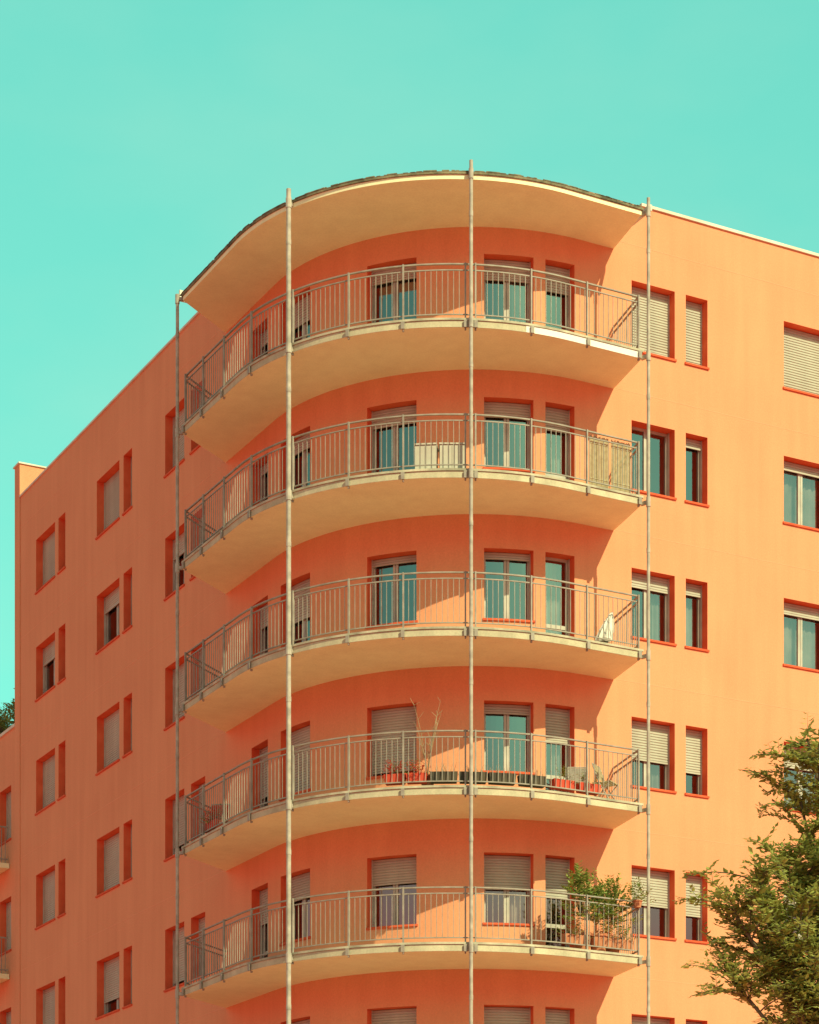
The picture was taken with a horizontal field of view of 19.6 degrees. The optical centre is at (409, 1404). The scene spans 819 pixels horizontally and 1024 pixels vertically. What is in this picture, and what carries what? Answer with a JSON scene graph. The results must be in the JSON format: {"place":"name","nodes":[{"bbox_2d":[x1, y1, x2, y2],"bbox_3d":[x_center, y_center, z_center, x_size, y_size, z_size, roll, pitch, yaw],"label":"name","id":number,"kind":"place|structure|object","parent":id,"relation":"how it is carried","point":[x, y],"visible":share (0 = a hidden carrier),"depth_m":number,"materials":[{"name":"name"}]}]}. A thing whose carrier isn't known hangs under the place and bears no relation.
{"place":"outdoors","nodes":[
{"label":"outdoors","id":0,"kind":"place"},
{"bbox_2d":[0,0,818,724],"label":"sky","id":1,"kind":"structure","parent":0,"point":[139,138],"materials":[{"name":"teal"}]},
{"label":"ground","id":2,"kind":"structure","parent":0,"visible":0},
{"bbox_2d":[0,727,14,1023],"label":"facade","id":3,"kind":"structure","parent":2,"relation":"on","point":[7,877],"depth_m":66.42,"materials":[{"name":"orange paint"}]},
{"bbox_2d":[0,826,7,973],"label":"balcony rail","id":4,"kind":"object","parent":3,"relation":"attached to","point":[5,938],"visible":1,"depth_m":66.32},
{"bbox_2d":[0,862,8,982],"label":"balcony slab","id":5,"kind":"structure","parent":3,"relation":"attached to","point":[3,868],"depth_m":66.34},
{"bbox_2d":[0,785,10,1023],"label":"reveals","id":6,"kind":"object","parent":3,"relation":"attached to","point":[7,790],"visible":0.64,"depth_m":67.21,"materials":[{"name":"red paint"}]},
{"bbox_2d":[7,792,10,1023],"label":"shutters","id":7,"kind":"object","parent":6,"relation":"attached to","point":[9,903],"visible":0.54,"depth_m":67.09,"materials":[{"name":"plastic"}]},
{"bbox_2d":[0,838,11,955],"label":"sills","id":8,"kind":"structure","parent":3,"relation":"attached to","point":[9,950],"depth_m":66.55,"materials":[{"name":"stone"}]},
{"bbox_2d":[6,794,7,1023],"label":"frames","id":9,"kind":"structure","parent":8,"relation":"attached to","point":[6,903],"depth_m":67.26,"materials":[{"name":"paint"}]},
{"bbox_2d":[0,723,14,737],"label":"coping","id":10,"kind":"object","parent":3,"relation":"on","point":[7,730],"visible":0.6,"depth_m":66.44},
{"bbox_2d":[15,464,44,1023],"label":"end parapet wall","id":11,"kind":"structure","parent":2,"relation":"on","point":[26,476],"depth_m":65.70,"materials":[{"name":"orange paint"}]},
{"bbox_2d":[13,461,45,468],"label":"end wall coping","id":12,"kind":"object","parent":11,"relation":"on","point":[17,464],"visible":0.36,"depth_m":65.67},
{"bbox_2d":[48,659,53,689],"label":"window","id":13,"kind":"structure","parent":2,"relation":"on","point":[50,674],"depth_m":65.95,"materials":[{"name":"black glass"}]},
{"bbox_2d":[175,159,650,1023],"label":"vertical poles","id":14,"kind":"object","parent":2,"relation":"on","point":[289,645],"visible":1,"depth_m":47.50,"materials":[{"name":"metal"}]},
{"bbox_2d":[20,193,818,1023],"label":"facade wall","id":15,"kind":"structure","parent":2,"relation":"on","point":[742,517],"depth_m":50.49,"materials":[{"name":"orange paint"}]},
{"bbox_2d":[183,174,641,1007],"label":"balcony slabs","id":16,"kind":"structure","parent":15,"relation":"attached to","point":[237,280],"depth_m":48.15,"materials":[{"name":"beige concrete"}]},
{"bbox_2d":[200,804,227,832],"bbox_3d":[-4.191,-12.505,50.540,0.656,0.550,0.720,0,0,-28],"label":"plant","id":17,"kind":"object","parent":16,"relation":"on","point":[220,820],"visible":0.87,"depth_m":50.45,"materials":[{"name":"plant"}]},
{"bbox_2d":[208,803,229,822],"bbox_3d":[-4.123,-12.562,51.165,0.424,0.878,0.476,0,0,10],"label":"folding chair","id":18,"kind":"object","parent":16,"relation":"on","point":[221,809],"visible":0.24,"depth_m":51.29,"materials":[{"name":"paint"}]},
{"bbox_2d":[383,757,405,785],"bbox_3d":[-0.241,-12.492,46.767,0.691,0.523,0.533,0,0,13],"label":"red flower box","id":19,"kind":"object","parent":16,"relation":"on","point":[391,777],"visible":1,"depth_m":46.70,"materials":[{"name":"plastic"}]},
{"bbox_2d":[183,320,637,994],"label":"balcony fascias","id":20,"kind":"object","parent":16,"relation":"attached to","point":[411,634],"visible":1,"depth_m":46.99,"materials":[{"name":"beige concrete"}]},
{"bbox_2d":[182,262,641,997],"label":"balcony railings","id":21,"kind":"object","parent":16,"relation":"on","point":[626,624],"visible":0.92,"depth_m":47.49,"materials":[{"name":"grey metal"}]},
{"bbox_2d":[620,877,655,907],"bbox_3d":[4.538,-10.319,47.819,0.661,0.619,0.831,0,0,33],"label":"hanging plant","id":22,"kind":"object","parent":21,"relation":"hanging from","point":[637,903],"visible":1,"depth_m":47.73,"materials":[{"name":"green plant"}]},
{"bbox_2d":[180,170,643,296],"bbox_3d":[-0.488,-24.147,49.032,4.543,0.071,10.438,0,0,-65],"label":"roof canopy edge","id":23,"kind":"object","parent":16,"relation":"attached to","point":[362,180],"visible":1,"depth_m":47.06,"materials":[{"name":"grey metal"}]},
{"bbox_2d":[181,317,643,989],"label":"balcony floor edges","id":24,"kind":"object","parent":16,"relation":"attached to","point":[411,629],"visible":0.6,"depth_m":47.01,"materials":[{"name":"beige concrete"}]},
{"bbox_2d":[179,204,651,302],"bbox_3d":[0.017,-24.310,50.262,0.568,0.340,10.803,0,0,-67],"label":"roof flashing","id":25,"kind":"object","parent":16,"relation":"on","point":[638,220],"visible":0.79,"depth_m":48.35,"materials":[{"name":"metal"}]},
{"bbox_2d":[405,758,430,784],"bbox_3d":[0.142,-12.485,46.635,0.634,0.509,0.562,0,0,-21],"label":"red flower box","id":26,"kind":"object","parent":16,"relation":"on","point":[422,776],"visible":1,"depth_m":46.61,"materials":[{"name":"plastic"}]},
{"bbox_2d":[410,698,440,784],"bbox_3d":[0.341,-13.046,46.890,0.633,1.831,0.346,0,0,6],"label":"dry plant","id":27,"kind":"object","parent":16,"relation":"on","point":[429,756],"visible":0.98,"depth_m":46.86,"materials":[{"name":"plant"}]},
{"bbox_2d":[415,443,438,468],"bbox_3d":[0.335,-18.628,46.852,0.450,0.575,0.400,0,0,6],"label":"storage cabinet","id":28,"kind":"object","parent":16,"relation":"on","point":[430,453],"visible":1,"depth_m":46.67,"materials":[{"name":"beige plastic"}]},
{"bbox_2d":[430,762,457,783],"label":"dark planter box","id":29,"kind":"object","parent":16,"relation":"attached to","point":[447,775],"visible":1,"depth_m":46.58,"materials":[{"name":"black plastic"}]},
{"bbox_2d":[439,442,464,467],"bbox_3d":[0.845,-18.628,46.828,0.530,0.575,0.400,0,0,0],"label":"storage cabinet","id":30,"kind":"object","parent":16,"relation":"on","point":[447,452],"visible":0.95,"depth_m":46.65,"materials":[{"name":"beige plastic"}]},
{"bbox_2d":[459,765,486,783],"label":"dark planter box","id":31,"kind":"object","parent":16,"relation":"attached to","point":[478,776],"visible":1,"depth_m":46.61,"materials":[{"name":"black plastic"}]},
{"bbox_2d":[488,765,515,785],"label":"dark planter box","id":32,"kind":"object","parent":16,"relation":"attached to","point":[495,776],"visible":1,"depth_m":46.71,"materials":[{"name":"black plastic"}]},
{"bbox_2d":[517,768,546,788],"bbox_3d":[2.406,-12.425,46.941,0.583,0.389,0.200,0,0,-20],"label":"dark planter box","id":33,"kind":"object","parent":16,"relation":"attached to","point":[540,780],"visible":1,"depth_m":46.89,"materials":[{"name":"grey plastic"}]},
{"bbox_2d":[549,766,580,791],"bbox_3d":[3.054,-12.482,47.172,0.618,0.505,0.504,0,0,-28],"label":"red flower box","id":34,"kind":"object","parent":16,"relation":"on","point":[555,782],"visible":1,"depth_m":47.13,"materials":[{"name":"plastic"}]},
{"bbox_2d":[553,915,594,945],"bbox_3d":[3.287,-9.472,47.364,0.752,0.584,0.740,0,0,39],"label":"flower box","id":35,"kind":"object","parent":16,"relation":"on","point":[580,939],"visible":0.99,"depth_m":47.26,"materials":[{"name":"ceramic"}]},
{"bbox_2d":[567,767,588,795],"bbox_3d":[3.430,-12.562,48.184,0.424,0.878,0.476,0,0,0],"label":"folding chair","id":36,"kind":"object","parent":16,"relation":"on","point":[579,772],"visible":0.27,"depth_m":48.32,"materials":[{"name":"fabric"}]},
{"bbox_2d":[557,861,605,949],"bbox_3d":[3.471,-9.994,47.578,1.140,1.868,0.981,0,0,-28],"label":"potted shrub","id":37,"kind":"object","parent":16,"relation":"on","point":[579,884],"visible":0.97,"depth_m":47.48,"materials":[{"name":"green plant"}]},
{"bbox_2d":[526,326,641,358],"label":"repainted fascia","id":38,"kind":"structure","parent":16,"relation":"attached to","point":[583,340],"depth_m":47.19,"materials":[{"name":"white paint"}]},
{"bbox_2d":[576,769,600,795],"bbox_3d":[3.540,-12.467,47.421,0.637,0.474,0.599,0,0,-28],"label":"red flower box","id":39,"kind":"object","parent":16,"relation":"on","point":[579,785],"visible":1,"depth_m":47.40,"materials":[{"name":"plastic"}]},
{"bbox_2d":[589,435,607,487],"bbox_3d":[3.799,-18.884,47.540,0.453,1.048,0.027,0,0,-28],"label":"reed screen","id":40,"kind":"object","parent":16,"relation":"on","point":[597,444],"visible":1,"depth_m":47.54,"materials":[{"name":"beige wicker"}]},
{"bbox_2d":[577,880,623,950],"bbox_3d":[3.846,-9.790,47.697,1.011,1.461,0.742,0,0,-28],"label":"potted shrub","id":41,"kind":"object","parent":16,"relation":"on","point":[600,893],"visible":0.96,"depth_m":47.60,"materials":[{"name":"green plant"}]},
{"bbox_2d":[595,612,612,642],"bbox_3d":[3.907,-15.640,47.920,0.497,0.812,0.397,0,0,-28],"label":"closed parasol","id":42,"kind":"object","parent":16,"relation":"on","point":[600,633],"visible":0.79,"depth_m":47.88,"materials":[{"name":"fabric"}]},
{"bbox_2d":[592,763,616,798],"bbox_3d":[3.960,-12.562,48.127,0.476,0.878,0.424,0,0,27],"label":"folding chair","id":43,"kind":"object","parent":16,"relation":"on","point":[598,774],"visible":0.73,"depth_m":48.10,"materials":[{"name":"paint"}]},
{"bbox_2d":[590,919,621,948],"bbox_3d":[3.888,-9.463,47.655,0.812,0.567,0.643,0,0,-28],"label":"flower box","id":44,"kind":"object","parent":16,"relation":"on","point":[598,941],"visible":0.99,"depth_m":47.57,"materials":[{"name":"ceramic"}]},
{"bbox_2d":[590,873,642,952],"bbox_3d":[4.076,-9.919,48.015,1.138,1.718,0.950,0,0,-28],"label":"potted shrub","id":45,"kind":"object","parent":16,"relation":"on","point":[614,888],"visible":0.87,"depth_m":47.91,"materials":[{"name":"green plant"}]},
{"bbox_2d":[611,439,629,492],"bbox_3d":[4.257,-18.885,47.786,0.453,1.050,0.027,0,0,-28],"label":"reed screen","id":46,"kind":"object","parent":16,"relation":"on","point":[620,466],"visible":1,"depth_m":47.78,"materials":[{"name":"beige wicker"}]},
{"bbox_2d":[606,921,637,950],"bbox_3d":[4.235,-9.465,47.823,0.779,0.570,0.693,0,0,7],"label":"flower box","id":47,"kind":"object","parent":16,"relation":"on","point":[624,943],"visible":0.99,"depth_m":47.79,"materials":[{"name":"ceramic"}]},
{"bbox_2d":[19,203,818,497],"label":"parapet coping","id":48,"kind":"object","parent":15,"relation":"on","point":[641,204],"visible":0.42,"depth_m":51.69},
{"bbox_2d":[20,241,817,1023],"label":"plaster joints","id":49,"kind":"object","parent":15,"relation":"attached to","point":[618,679],"visible":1,"depth_m":51.74,"materials":[{"name":"paint"}]},
{"bbox_2d":[36,254,818,1023],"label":"window reveals","id":50,"kind":"structure","parent":15,"relation":"attached to","point":[50,530],"depth_m":51.95,"materials":[{"name":"paint"}]},
{"bbox_2d":[43,262,801,1023],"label":"window frames","id":51,"kind":"structure","parent":50,"relation":"in","point":[561,628],"depth_m":49.97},
{"bbox_2d":[34,351,818,1019],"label":"window sills","id":52,"kind":"structure","parent":50,"relation":"in","point":[416,621],"depth_m":50.37,"materials":[{"name":"orange stone"}]},
{"bbox_2d":[44,260,818,1023],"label":"roller shutters","id":53,"kind":"object","parent":50,"relation":"attached to","point":[800,360],"visible":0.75,"depth_m":50.12,"materials":[{"name":"plastic"}]},
{"bbox_2d":[109,279,818,1011],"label":"room interiors","id":54,"kind":"object","parent":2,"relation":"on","point":[553,315],"visible":0.06,"depth_m":50.10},
{"bbox_2d":[380,282,816,951],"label":"curtains","id":55,"kind":"object","parent":54,"relation":"on","point":[790,622],"visible":0.34,"depth_m":50.38,"materials":[{"name":"fabric"}]},
{"bbox_2d":[672,712,818,1023],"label":"leafy tree","id":56,"kind":"object","parent":2,"relation":"on","point":[796,973],"visible":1,"depth_m":30.84,"materials":[{"name":"green plant"}]},
{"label":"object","id":57,"kind":"object","parent":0,"visible":0},
{"bbox_2d":[0,705,11,733],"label":"terrace plant","id":58,"kind":"object","parent":57,"relation":"on","point":[2,725],"visible":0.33,"depth_m":68.24,"materials":[{"name":"green plant"}]},
{"bbox_2d":[0,688,14,722],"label":"terrace plant","id":59,"kind":"object","parent":57,"relation":"on","point":[8,705],"visible":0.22,"depth_m":66.62,"materials":[{"name":"green plant"}]},
{"bbox_2d":[1,698,14,728],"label":"terrace plant","id":60,"kind":"object","parent":57,"relation":"on","point":[7,718],"visible":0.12,"depth_m":67.53,"materials":[{"name":"green plant"}]}
]}

